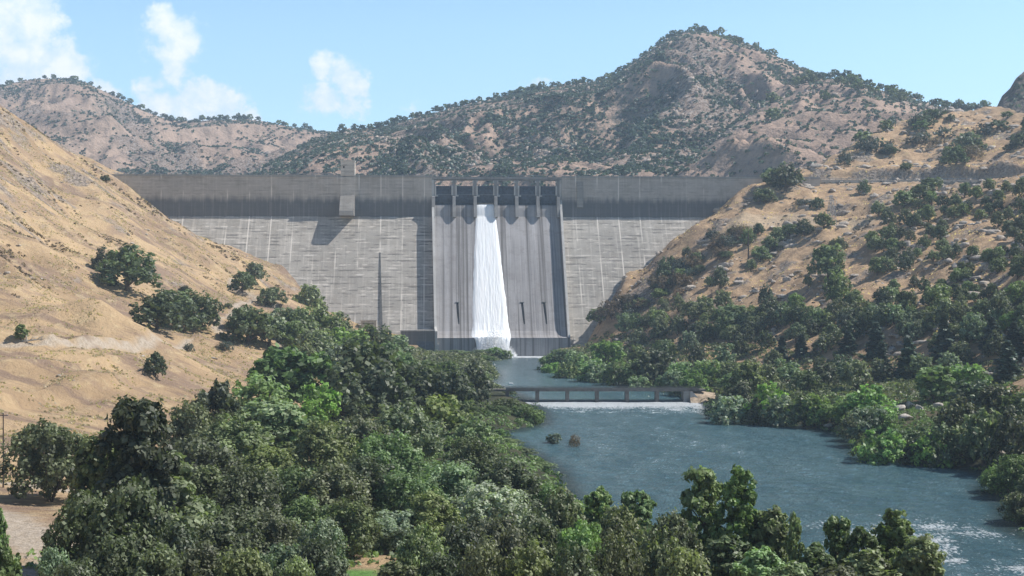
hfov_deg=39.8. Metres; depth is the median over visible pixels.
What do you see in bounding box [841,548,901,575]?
broadleaf tree
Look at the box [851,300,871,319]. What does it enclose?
broadleaf tree
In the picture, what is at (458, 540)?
broadleaf tree
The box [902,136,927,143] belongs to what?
shrub
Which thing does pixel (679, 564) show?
broadleaf tree
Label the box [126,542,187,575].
broadleaf tree
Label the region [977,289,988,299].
oak tree
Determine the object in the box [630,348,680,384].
broadleaf tree
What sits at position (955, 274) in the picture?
oak tree
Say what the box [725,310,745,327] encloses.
willow tree
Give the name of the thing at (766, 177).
oak tree
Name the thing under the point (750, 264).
oak tree
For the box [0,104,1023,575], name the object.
terrain
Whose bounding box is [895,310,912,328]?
willow tree
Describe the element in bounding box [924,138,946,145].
shrub
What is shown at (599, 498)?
cottonwood tree
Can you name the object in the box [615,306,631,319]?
shrub
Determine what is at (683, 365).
willow tree
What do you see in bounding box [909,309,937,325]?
broadleaf tree
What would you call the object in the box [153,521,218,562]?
broadleaf tree
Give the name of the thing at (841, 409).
willow tree
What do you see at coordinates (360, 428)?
broadleaf tree
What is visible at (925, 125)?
oak tree
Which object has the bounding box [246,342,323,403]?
cottonwood tree
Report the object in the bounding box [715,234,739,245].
shrub
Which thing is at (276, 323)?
oak tree
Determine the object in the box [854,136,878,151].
shrub
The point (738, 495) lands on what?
cottonwood tree
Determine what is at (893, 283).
oak tree
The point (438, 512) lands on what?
broadleaf tree
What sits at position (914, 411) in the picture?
undergrowth
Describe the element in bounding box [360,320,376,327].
hut
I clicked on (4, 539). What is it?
willow tree
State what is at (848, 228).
dry grass
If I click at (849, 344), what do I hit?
pine tree
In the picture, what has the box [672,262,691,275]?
shrub
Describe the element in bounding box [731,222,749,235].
shrub
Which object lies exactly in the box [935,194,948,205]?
oak tree
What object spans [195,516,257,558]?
broadleaf tree
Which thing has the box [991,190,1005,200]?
oak tree
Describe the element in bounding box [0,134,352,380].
hillside stones
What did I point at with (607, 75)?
oak tree
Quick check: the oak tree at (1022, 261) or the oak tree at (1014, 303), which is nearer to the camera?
the oak tree at (1014, 303)
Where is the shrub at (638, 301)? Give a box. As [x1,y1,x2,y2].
[632,299,650,307]
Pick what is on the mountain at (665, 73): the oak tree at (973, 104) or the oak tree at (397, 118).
the oak tree at (397, 118)
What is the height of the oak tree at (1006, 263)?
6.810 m
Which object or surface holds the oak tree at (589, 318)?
on the terrain at (30, 518)
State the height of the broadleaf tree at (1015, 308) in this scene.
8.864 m
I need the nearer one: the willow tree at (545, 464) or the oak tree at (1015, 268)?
the willow tree at (545, 464)
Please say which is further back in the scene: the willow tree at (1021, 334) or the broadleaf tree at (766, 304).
the broadleaf tree at (766, 304)
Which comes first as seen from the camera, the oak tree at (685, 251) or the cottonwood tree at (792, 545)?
the cottonwood tree at (792, 545)
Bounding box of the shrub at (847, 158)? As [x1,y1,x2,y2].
[836,147,853,165]
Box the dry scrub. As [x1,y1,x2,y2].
[616,115,1023,364]
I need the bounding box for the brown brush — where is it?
[0,109,292,300]
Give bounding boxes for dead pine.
[748,229,748,258]
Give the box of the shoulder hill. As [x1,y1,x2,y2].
[677,79,939,176]
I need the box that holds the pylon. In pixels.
[826,195,836,222]
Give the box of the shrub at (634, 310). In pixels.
[625,301,640,313]
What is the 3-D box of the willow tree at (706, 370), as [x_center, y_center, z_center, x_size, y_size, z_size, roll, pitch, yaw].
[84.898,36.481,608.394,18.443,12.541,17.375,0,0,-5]
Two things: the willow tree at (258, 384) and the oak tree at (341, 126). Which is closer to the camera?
the willow tree at (258, 384)
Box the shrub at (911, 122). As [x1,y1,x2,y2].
[906,118,914,126]
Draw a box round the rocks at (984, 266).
[602,108,1023,375]
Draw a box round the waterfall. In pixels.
[472,204,510,349]
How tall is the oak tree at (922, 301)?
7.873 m
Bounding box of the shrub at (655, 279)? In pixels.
[647,272,665,287]
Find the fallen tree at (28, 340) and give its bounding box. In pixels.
[22,332,44,341]
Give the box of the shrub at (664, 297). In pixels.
[659,296,670,304]
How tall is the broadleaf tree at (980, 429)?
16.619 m
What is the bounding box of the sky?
[0,0,1023,131]
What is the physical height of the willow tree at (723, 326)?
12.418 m
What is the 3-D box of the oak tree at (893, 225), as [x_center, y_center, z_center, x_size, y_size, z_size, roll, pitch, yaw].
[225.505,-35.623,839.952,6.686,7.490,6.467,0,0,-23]
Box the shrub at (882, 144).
[863,137,888,151]
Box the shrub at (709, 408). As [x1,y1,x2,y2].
[703,396,724,418]
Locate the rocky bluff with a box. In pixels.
[997,72,1023,112]
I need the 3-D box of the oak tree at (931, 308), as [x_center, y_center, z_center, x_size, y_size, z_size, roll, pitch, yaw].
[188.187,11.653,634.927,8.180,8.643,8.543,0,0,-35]
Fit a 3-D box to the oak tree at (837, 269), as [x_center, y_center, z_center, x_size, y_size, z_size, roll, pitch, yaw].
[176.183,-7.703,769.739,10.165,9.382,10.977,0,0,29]
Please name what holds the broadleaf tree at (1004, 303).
on the terrain at (30, 518)
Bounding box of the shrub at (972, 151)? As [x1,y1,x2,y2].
[961,144,984,158]
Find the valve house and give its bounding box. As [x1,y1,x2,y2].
[400,330,438,350]
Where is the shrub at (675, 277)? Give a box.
[670,272,684,280]
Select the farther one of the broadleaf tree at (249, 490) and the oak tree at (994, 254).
the oak tree at (994, 254)
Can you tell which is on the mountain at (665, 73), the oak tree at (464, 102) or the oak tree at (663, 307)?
the oak tree at (464, 102)
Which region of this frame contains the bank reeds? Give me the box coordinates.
[491,358,1005,504]
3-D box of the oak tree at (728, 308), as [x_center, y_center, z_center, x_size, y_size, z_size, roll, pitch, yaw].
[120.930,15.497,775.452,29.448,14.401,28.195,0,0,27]
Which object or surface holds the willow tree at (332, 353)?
on the terrain at (30, 518)
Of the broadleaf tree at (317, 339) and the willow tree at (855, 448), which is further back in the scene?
the broadleaf tree at (317, 339)
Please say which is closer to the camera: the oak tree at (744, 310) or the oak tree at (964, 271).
the oak tree at (964, 271)
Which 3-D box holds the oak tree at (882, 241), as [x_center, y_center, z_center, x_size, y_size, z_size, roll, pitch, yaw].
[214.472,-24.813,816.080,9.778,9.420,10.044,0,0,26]
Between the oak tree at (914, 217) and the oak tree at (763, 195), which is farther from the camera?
the oak tree at (763, 195)
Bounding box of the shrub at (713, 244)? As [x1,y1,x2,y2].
[704,242,727,250]
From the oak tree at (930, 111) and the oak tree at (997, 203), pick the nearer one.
the oak tree at (997, 203)
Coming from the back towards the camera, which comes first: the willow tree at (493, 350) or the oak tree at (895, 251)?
the willow tree at (493, 350)
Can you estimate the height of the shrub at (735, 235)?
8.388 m
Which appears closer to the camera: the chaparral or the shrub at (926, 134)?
the shrub at (926, 134)
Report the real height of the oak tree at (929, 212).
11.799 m
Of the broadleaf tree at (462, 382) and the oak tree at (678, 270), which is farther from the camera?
the oak tree at (678, 270)
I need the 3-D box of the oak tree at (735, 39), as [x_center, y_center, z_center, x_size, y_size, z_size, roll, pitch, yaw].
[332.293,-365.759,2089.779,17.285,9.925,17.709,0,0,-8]
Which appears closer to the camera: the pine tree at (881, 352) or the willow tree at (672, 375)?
the pine tree at (881, 352)
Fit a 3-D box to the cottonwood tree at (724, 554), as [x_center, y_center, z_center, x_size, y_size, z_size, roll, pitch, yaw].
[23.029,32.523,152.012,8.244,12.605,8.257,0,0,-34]
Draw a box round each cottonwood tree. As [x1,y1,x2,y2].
[0,545,22,575]
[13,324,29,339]
[234,395,322,453]
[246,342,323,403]
[299,351,333,413]
[583,485,613,524]
[612,489,656,544]
[677,465,723,556]
[697,533,751,575]
[711,464,757,553]
[782,511,804,564]
[822,514,857,565]
[835,525,885,565]
[869,508,915,572]
[914,364,955,402]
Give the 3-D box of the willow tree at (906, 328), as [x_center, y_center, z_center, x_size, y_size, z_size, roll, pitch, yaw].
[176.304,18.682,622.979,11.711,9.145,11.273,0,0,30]
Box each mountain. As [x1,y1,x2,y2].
[0,79,326,174]
[261,30,804,185]
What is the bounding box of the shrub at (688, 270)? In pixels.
[684,266,699,275]
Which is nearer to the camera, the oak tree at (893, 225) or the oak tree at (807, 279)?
the oak tree at (807, 279)
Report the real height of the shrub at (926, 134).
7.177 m
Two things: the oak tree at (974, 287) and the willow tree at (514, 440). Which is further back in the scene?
the oak tree at (974, 287)
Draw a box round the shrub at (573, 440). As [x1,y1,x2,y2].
[568,434,580,446]
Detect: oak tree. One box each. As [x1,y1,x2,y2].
[90,244,111,273]
[95,243,162,291]
[100,175,110,180]
[126,98,133,103]
[128,287,183,331]
[143,351,167,376]
[151,289,199,311]
[165,295,207,332]
[179,285,192,291]
[186,290,224,330]
[219,304,276,344]
[221,303,233,307]
[226,270,258,291]
[227,307,237,322]
[245,261,270,281]
[249,312,289,346]
[256,286,288,306]
[337,124,346,131]
[350,123,358,129]
[394,115,402,121]
[431,105,439,111]
[459,99,469,105]
[492,92,499,98]
[507,90,514,94]
[514,86,525,91]
[529,83,537,89]
[571,79,578,84]
[579,77,589,82]
[585,307,606,324]
[603,72,610,78]
[623,302,636,310]
[633,297,650,305]
[639,312,650,327]
[647,306,657,314]
[649,288,671,297]
[656,256,672,279]
[656,297,668,305]
[659,300,670,311]
[666,255,675,264]
[666,277,676,285]
[668,29,680,36]
[669,315,685,335]
[670,292,684,312]
[674,268,688,277]
[681,247,690,255]
[685,324,696,333]
[688,251,704,261]
[693,265,705,272]
[693,320,706,329]
[699,313,709,321]
[700,25,709,32]
[703,276,712,286]
[708,303,745,323]
[710,265,729,287]
[716,26,727,33]
[718,251,733,258]
[726,227,736,234]
[731,37,742,42]
[737,305,760,319]
[738,227,756,246]
[744,259,756,270]
[751,246,772,261]
[752,42,759,48]
[752,188,777,203]
[753,222,765,234]
[758,283,772,303]
[760,167,788,184]
[761,235,782,250]
[764,107,777,116]
[765,92,782,101]
[768,48,778,54]
[768,161,801,191]
[769,226,786,239]
[771,109,784,119]
[782,223,799,235]
[791,76,800,85]
[793,299,805,311]
[794,218,814,234]
[800,75,808,83]
[802,275,812,285]
[803,318,820,335]
[804,70,813,75]
[804,305,813,313]
[806,243,846,279]
[807,74,819,82]
[809,197,824,207]
[813,211,835,227]
[819,90,830,99]
[822,267,852,301]
[827,266,845,275]
[828,238,834,245]
[831,69,839,77]
[832,75,842,82]
[832,236,848,251]
[837,78,848,84]
[841,69,852,76]
[846,76,858,84]
[847,73,859,79]
[851,79,862,87]
[851,131,870,141]
[855,178,871,193]
[856,79,867,88]
[864,230,878,242]
[866,82,880,91]
[866,235,879,251]
[868,256,884,275]
[870,200,885,216]
[872,286,881,300]
[875,237,888,251]
[875,286,893,305]
[877,120,893,129]
[877,145,900,154]
[878,226,896,239]
[880,205,896,225]
[881,257,897,273]
[883,246,898,267]
[885,84,898,91]
[885,237,899,249]
[886,86,896,95]
[887,279,900,288]
[888,222,897,231]
[889,246,898,254]
[891,190,915,207]
[894,92,907,101]
[895,318,908,335]
[896,226,905,237]
[896,240,906,248]
[896,252,913,271]
[897,208,911,225]
[898,247,916,262]
[899,162,912,169]
[904,229,916,240]
[904,304,917,318]
[905,211,923,226]
[906,91,913,96]
[908,274,919,286]
[910,184,931,200]
[910,319,925,337]
[911,119,930,131]
[911,198,924,208]
[912,248,921,257]
[914,114,938,125]
[916,234,930,247]
[916,319,929,330]
[917,276,930,290]
[919,177,943,190]
[919,291,933,305]
[920,204,936,221]
[922,108,947,114]
[924,190,938,204]
[924,305,937,319]
[925,224,935,236]
[925,322,936,332]
[926,249,940,261]
[930,109,942,119]
[931,225,948,239]
[933,98,945,105]
[934,237,948,250]
[934,278,947,287]
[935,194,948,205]
[936,218,949,229]
[937,244,955,259]
[938,156,951,163]
[939,205,947,213]
[940,145,950,155]
[942,146,969,163]
[944,288,954,297]
[945,113,955,121]
[945,204,960,218]
[947,131,987,149]
[947,192,962,205]
[948,268,963,283]
[951,283,959,291]
[952,99,964,108]
[952,241,962,254]
[953,286,969,299]
[954,293,967,305]
[955,182,972,196]
[956,203,969,215]
[956,261,965,269]
[960,267,972,278]
[961,280,973,289]
[964,199,972,209]
[965,102,975,109]
[965,245,979,255]
[965,262,974,269]
[968,186,982,198]
[968,283,980,291]
[968,292,978,301]
[973,209,988,219]
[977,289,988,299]
[978,100,991,107]
[979,195,992,205]
[979,248,992,260]
[982,247,1001,264]
[983,178,995,189]
[983,202,994,213]
[983,283,998,297]
[987,120,1009,130]
[988,258,1005,273]
[990,210,1004,226]
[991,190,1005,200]
[992,199,1004,210]
[995,256,1009,266]
[996,246,1005,257]
[1000,180,1011,191]
[1000,245,1008,252]
[1001,111,1013,117]
[1001,219,1016,232]
[1002,143,1017,149]
[1002,206,1014,220]
[1004,227,1020,238]
[1007,262,1023,279]
[1008,245,1022,257]
[1009,133,1023,146]
[1010,255,1022,265]
[1011,213,1023,229]
[1012,177,1023,197]
[1012,195,1023,208]
[1012,297,1022,307]
[1014,230,1023,245]
[1017,291,1023,303]
[1018,200,1023,217]
[1020,254,1023,269]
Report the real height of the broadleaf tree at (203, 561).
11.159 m
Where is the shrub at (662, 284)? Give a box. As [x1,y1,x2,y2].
[656,277,672,290]
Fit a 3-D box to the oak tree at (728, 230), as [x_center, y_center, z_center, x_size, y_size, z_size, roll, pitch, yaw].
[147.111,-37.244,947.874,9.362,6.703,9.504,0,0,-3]
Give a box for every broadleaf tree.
[0,417,96,501]
[40,486,121,566]
[47,556,100,575]
[60,430,117,519]
[76,473,183,561]
[82,531,155,575]
[92,394,181,514]
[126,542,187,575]
[141,450,213,539]
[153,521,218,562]
[162,395,219,446]
[170,433,243,476]
[176,535,234,575]
[182,462,232,504]
[183,494,227,539]
[190,378,240,423]
[194,412,275,473]
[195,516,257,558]
[208,462,284,525]
[209,501,271,560]
[213,543,272,575]
[227,442,300,505]
[256,510,311,550]
[276,306,321,342]
[276,319,311,348]
[276,553,314,575]
[281,535,339,575]
[283,419,359,478]
[291,283,330,310]
[292,327,338,352]
[296,460,372,520]
[297,341,317,356]
[309,304,352,334]
[315,362,376,423]
[315,494,384,558]
[316,555,349,575]
[332,338,406,409]
[332,413,400,461]
[337,311,355,330]
[338,454,401,511]
[354,359,417,418]
[374,397,446,459]
[377,560,418,575]
[390,520,455,575]
[394,362,447,408]
[398,488,465,537]
[409,393,473,441]
[417,549,464,575]
[423,367,479,413]
[427,521,481,574]
[437,360,460,380]
[451,398,488,428]
[456,530,510,575]
[458,358,492,406]
[472,506,529,570]
[474,457,547,512]
[498,509,562,565]
[499,350,512,358]
[503,536,558,575]
[533,482,588,545]
[542,540,602,575]
[591,528,646,575]
[595,501,647,558]
[624,343,645,359]
[627,328,648,346]
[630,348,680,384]
[632,522,681,575]
[646,322,670,339]
[648,309,669,327]
[648,507,704,561]
[651,315,669,331]
[655,544,713,575]
[667,314,689,330]
[680,300,699,321]
[687,301,714,318]
[688,341,706,366]
[693,295,714,312]
[693,322,714,342]
[713,289,733,306]
[715,359,736,382]
[718,324,738,340]
[725,380,753,403]
[728,360,769,393]
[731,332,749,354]
[732,323,754,342]
[739,397,776,426]
[741,307,757,323]
[742,504,788,564]
[746,316,765,333]
[752,311,770,330]
[753,330,777,348]
[755,293,776,315]
[758,363,781,388]
[763,349,785,368]
[764,301,783,327]
[771,560,813,575]
[777,305,805,324]
[783,322,809,342]
[786,369,824,389]
[786,393,825,426]
[803,307,832,330]
[807,356,840,386]
[811,331,837,354]
[816,563,857,575]
[817,309,835,326]
[819,324,843,341]
[826,297,848,322]
[836,412,863,439]
[839,359,877,389]
[841,319,868,339]
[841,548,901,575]
[843,289,864,305]
[847,301,859,312]
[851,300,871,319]
[856,310,873,329]
[865,358,894,380]
[874,302,900,326]
[880,286,897,301]
[889,533,947,575]
[894,289,918,309]
[897,436,930,466]
[904,353,932,375]
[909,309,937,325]
[919,421,965,467]
[927,332,938,348]
[930,394,975,432]
[933,297,954,317]
[941,340,975,364]
[942,424,979,461]
[945,300,974,326]
[949,322,958,338]
[955,407,1007,469]
[965,324,986,340]
[972,298,990,316]
[973,383,1022,418]
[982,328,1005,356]
[982,404,1023,464]
[985,289,1013,319]
[995,393,1023,431]
[997,490,1023,523]
[1007,475,1023,507]
[1011,302,1023,311]
[1011,305,1023,324]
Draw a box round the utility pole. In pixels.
[0,413,7,487]
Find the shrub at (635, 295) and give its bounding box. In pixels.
[621,294,640,305]
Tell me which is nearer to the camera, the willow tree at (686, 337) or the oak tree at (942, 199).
the willow tree at (686, 337)
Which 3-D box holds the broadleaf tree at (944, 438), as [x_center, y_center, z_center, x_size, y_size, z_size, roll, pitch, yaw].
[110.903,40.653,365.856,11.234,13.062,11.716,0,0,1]
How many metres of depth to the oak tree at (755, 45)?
2129.17 m
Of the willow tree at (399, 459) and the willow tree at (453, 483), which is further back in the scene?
the willow tree at (399, 459)
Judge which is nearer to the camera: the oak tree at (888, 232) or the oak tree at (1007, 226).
the oak tree at (1007, 226)
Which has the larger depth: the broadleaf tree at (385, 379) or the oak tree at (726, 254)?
the oak tree at (726, 254)
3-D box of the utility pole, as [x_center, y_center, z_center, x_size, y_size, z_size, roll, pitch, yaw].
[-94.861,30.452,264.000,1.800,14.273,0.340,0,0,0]
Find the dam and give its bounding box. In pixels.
[111,160,819,355]
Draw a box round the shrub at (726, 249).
[714,246,732,256]
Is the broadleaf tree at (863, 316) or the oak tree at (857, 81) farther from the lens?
the oak tree at (857, 81)
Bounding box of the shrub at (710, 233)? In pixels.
[702,226,719,239]
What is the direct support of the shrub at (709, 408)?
on the terrain at (30, 518)
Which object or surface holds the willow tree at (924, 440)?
on the terrain at (30, 518)
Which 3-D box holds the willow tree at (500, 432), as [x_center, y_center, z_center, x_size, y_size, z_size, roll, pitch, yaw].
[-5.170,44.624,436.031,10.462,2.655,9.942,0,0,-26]
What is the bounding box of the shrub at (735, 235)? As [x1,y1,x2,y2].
[728,228,741,238]
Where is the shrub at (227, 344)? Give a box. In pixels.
[215,340,234,349]
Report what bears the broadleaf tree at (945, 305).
on the terrain at (30, 518)
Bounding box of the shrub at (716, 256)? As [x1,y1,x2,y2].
[708,246,725,259]
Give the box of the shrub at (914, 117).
[908,113,921,124]
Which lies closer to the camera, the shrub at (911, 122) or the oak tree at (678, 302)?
the oak tree at (678, 302)
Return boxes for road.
[820,180,977,182]
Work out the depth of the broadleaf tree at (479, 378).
497.89 m
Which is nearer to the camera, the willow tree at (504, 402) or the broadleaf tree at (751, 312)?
the willow tree at (504, 402)
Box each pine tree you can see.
[774,336,791,367]
[792,333,809,357]
[832,330,857,354]
[858,322,887,357]
[870,342,893,381]
[891,335,917,378]
[928,315,954,363]
[977,316,1003,353]
[991,340,1023,383]
[993,322,1023,361]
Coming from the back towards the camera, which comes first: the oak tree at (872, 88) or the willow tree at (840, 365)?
the oak tree at (872, 88)
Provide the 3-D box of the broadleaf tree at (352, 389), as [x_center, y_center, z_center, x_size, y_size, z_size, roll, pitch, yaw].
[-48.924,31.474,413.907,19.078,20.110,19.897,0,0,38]
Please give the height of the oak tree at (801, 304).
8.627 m
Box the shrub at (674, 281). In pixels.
[670,273,684,284]
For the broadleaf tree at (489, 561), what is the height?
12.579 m
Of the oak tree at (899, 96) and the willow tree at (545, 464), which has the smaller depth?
the willow tree at (545, 464)
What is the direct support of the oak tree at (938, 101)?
on the shoulder hill
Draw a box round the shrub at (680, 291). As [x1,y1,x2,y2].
[672,286,683,297]
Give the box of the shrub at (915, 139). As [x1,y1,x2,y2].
[905,135,927,143]
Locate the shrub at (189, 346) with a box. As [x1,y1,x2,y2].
[182,342,194,351]
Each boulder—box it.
[823,423,832,427]
[894,405,905,410]
[898,413,913,420]
[906,401,914,408]
[915,404,923,410]
[933,402,942,408]
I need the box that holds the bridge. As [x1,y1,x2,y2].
[490,386,705,402]
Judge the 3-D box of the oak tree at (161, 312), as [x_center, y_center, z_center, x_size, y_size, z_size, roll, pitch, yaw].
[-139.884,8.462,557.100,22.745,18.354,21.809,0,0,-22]
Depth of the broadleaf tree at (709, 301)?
816.91 m
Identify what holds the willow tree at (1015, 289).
on the terrain at (30, 518)
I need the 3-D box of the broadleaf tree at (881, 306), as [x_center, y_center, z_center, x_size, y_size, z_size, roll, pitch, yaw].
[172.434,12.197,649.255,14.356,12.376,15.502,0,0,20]
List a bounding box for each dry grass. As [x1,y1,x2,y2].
[603,120,1023,367]
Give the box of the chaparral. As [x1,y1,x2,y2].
[0,27,1023,185]
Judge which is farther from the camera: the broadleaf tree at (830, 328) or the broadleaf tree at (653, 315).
the broadleaf tree at (653, 315)
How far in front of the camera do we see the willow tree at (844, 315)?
676.05 m
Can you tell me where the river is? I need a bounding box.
[491,356,1023,575]
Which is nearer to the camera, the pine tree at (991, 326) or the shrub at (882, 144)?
the pine tree at (991, 326)
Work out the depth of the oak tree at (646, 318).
869.79 m
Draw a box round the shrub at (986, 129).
[971,123,997,135]
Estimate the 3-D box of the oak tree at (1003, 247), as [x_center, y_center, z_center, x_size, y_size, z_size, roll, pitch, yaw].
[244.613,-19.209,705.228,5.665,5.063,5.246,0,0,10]
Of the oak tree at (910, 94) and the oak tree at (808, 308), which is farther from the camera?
the oak tree at (910, 94)
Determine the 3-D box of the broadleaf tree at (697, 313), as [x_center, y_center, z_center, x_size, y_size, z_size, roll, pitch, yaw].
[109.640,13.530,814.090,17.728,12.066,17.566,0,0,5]
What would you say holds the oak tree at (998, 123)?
on the terrain at (30, 518)
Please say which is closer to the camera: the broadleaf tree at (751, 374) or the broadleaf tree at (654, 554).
the broadleaf tree at (654, 554)
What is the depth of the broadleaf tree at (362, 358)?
446.33 m
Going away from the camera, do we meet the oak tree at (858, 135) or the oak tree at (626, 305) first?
the oak tree at (626, 305)
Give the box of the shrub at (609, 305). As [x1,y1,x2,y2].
[593,300,624,319]
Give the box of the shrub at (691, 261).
[685,254,702,268]
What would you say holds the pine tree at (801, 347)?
on the terrain at (30, 518)
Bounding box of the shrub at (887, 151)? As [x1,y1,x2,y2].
[882,143,896,154]
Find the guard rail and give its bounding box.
[824,178,977,179]
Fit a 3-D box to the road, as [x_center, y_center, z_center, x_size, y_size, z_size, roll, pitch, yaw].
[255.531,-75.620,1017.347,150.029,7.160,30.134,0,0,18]
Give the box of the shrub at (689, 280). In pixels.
[676,273,695,286]
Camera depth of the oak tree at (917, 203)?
889.29 m
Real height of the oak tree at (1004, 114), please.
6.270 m
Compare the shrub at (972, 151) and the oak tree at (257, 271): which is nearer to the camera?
the oak tree at (257, 271)
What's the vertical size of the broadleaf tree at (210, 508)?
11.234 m
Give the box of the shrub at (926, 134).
[918,131,931,137]
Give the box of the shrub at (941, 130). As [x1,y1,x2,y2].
[932,125,955,137]
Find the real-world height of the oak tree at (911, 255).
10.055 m
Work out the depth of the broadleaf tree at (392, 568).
149.17 m
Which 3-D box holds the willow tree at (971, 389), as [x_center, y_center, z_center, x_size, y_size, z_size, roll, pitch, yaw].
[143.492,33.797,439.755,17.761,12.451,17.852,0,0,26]
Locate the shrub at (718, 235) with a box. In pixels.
[711,232,734,243]
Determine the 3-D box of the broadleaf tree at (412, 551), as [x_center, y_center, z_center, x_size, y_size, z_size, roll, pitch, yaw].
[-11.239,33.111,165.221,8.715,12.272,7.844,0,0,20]
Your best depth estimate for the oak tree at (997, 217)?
769.90 m
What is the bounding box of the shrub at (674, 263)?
[670,257,690,271]
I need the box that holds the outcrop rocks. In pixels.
[8,30,964,185]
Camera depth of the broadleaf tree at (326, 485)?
235.98 m
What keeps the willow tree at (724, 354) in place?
on the terrain at (30, 518)
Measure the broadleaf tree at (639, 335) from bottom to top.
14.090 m
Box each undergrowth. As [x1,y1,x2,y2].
[22,375,1023,575]
[368,331,1023,414]
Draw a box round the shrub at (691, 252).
[687,248,703,260]
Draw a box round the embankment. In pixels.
[690,391,715,402]
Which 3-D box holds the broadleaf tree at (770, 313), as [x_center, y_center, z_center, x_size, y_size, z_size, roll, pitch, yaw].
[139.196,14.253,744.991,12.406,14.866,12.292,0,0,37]
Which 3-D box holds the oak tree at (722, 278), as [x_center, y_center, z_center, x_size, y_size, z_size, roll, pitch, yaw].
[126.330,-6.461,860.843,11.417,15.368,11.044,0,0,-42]
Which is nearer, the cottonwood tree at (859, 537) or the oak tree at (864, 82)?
the cottonwood tree at (859, 537)
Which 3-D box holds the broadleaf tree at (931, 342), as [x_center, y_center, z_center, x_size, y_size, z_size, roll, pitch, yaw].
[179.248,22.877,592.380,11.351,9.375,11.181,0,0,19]
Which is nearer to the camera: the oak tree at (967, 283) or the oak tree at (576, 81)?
the oak tree at (967, 283)
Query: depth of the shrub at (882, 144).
1097.81 m
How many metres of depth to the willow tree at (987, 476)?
316.99 m
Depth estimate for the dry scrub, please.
871.88 m
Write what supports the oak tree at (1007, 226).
on the terrain at (30, 518)
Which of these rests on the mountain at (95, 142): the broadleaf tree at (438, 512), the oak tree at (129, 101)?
the oak tree at (129, 101)
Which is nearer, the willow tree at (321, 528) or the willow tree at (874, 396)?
the willow tree at (321, 528)
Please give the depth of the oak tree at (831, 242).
860.42 m
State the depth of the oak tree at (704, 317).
802.72 m
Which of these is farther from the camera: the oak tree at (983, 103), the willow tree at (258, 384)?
the oak tree at (983, 103)
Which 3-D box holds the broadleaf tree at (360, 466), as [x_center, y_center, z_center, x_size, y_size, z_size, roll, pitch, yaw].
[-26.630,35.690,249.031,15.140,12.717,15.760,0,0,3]
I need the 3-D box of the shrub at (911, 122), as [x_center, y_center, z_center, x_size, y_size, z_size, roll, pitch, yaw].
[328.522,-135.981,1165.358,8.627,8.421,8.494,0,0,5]
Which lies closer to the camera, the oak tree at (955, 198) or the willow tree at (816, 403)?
the willow tree at (816, 403)
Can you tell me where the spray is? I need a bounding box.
[473,316,518,357]
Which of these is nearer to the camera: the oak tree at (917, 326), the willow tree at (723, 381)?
the willow tree at (723, 381)
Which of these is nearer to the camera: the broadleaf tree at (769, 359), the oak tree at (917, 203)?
the broadleaf tree at (769, 359)
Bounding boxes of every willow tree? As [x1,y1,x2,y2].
[0,508,9,547]
[35,545,73,575]
[231,370,292,408]
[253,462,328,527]
[259,542,301,575]
[270,307,285,316]
[281,494,332,540]
[291,381,342,422]
[291,516,348,559]
[323,326,369,353]
[323,336,354,365]
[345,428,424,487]
[355,323,398,352]
[358,509,418,551]
[360,340,395,353]
[370,446,433,482]
[371,468,446,522]
[380,334,416,354]
[394,350,417,365]
[409,358,444,382]
[412,460,482,506]
[435,436,499,483]
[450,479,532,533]
[453,413,498,450]
[470,349,488,352]
[481,355,495,360]
[485,347,504,353]
[485,405,511,413]
[491,398,522,410]
[493,429,513,436]
[505,438,525,443]
[511,402,534,418]
[519,447,538,454]
[526,408,546,423]
[527,482,575,513]
[530,461,558,468]
[536,353,551,369]
[540,362,558,372]
[545,433,561,443]
[548,349,578,365]
[552,361,581,378]
[552,515,605,569]
[556,350,591,374]
[575,357,604,381]
[584,359,614,382]
[587,339,626,364]
[599,360,630,385]
[614,313,636,331]
[615,358,653,383]
[626,312,648,329]
[627,375,652,387]
[651,339,676,357]
[652,377,668,391]
[655,370,686,386]
[663,361,691,380]
[667,376,686,395]
[675,330,698,352]
[679,368,711,396]
[690,359,720,385]
[705,394,757,425]
[710,343,736,364]
[713,313,732,334]
[713,371,736,391]
[716,320,739,339]
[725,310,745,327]
[729,545,784,575]
[743,381,788,422]
[759,393,797,427]
[766,301,788,326]
[775,358,802,382]
[786,292,805,307]
[799,392,831,427]
[799,541,837,575]
[800,309,812,326]
[812,403,847,423]
[830,395,860,423]
[832,354,852,377]
[834,307,854,328]
[844,384,898,416]
[846,406,893,439]
[847,434,887,460]
[852,426,906,465]
[861,302,880,324]
[867,305,888,325]
[870,412,897,432]
[878,304,903,323]
[890,425,925,452]
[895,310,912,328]
[899,321,923,340]
[906,430,953,467]
[923,284,951,305]
[934,351,963,369]
[945,378,998,414]
[947,362,992,396]
[957,326,979,343]
[959,312,987,339]
[978,462,1013,493]
[987,308,1006,324]
[992,453,1023,491]
[998,311,1020,330]
[1004,280,1023,304]
[1014,303,1023,322]
[1016,318,1023,331]
[1019,326,1023,338]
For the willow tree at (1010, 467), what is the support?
on the terrain at (30, 518)
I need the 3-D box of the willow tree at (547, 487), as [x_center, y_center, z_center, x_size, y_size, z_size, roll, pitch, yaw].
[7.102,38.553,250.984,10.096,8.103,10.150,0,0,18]
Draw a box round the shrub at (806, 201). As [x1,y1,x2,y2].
[793,198,813,204]
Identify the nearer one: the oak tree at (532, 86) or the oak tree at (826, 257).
the oak tree at (826, 257)
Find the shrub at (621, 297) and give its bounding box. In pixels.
[608,290,635,307]

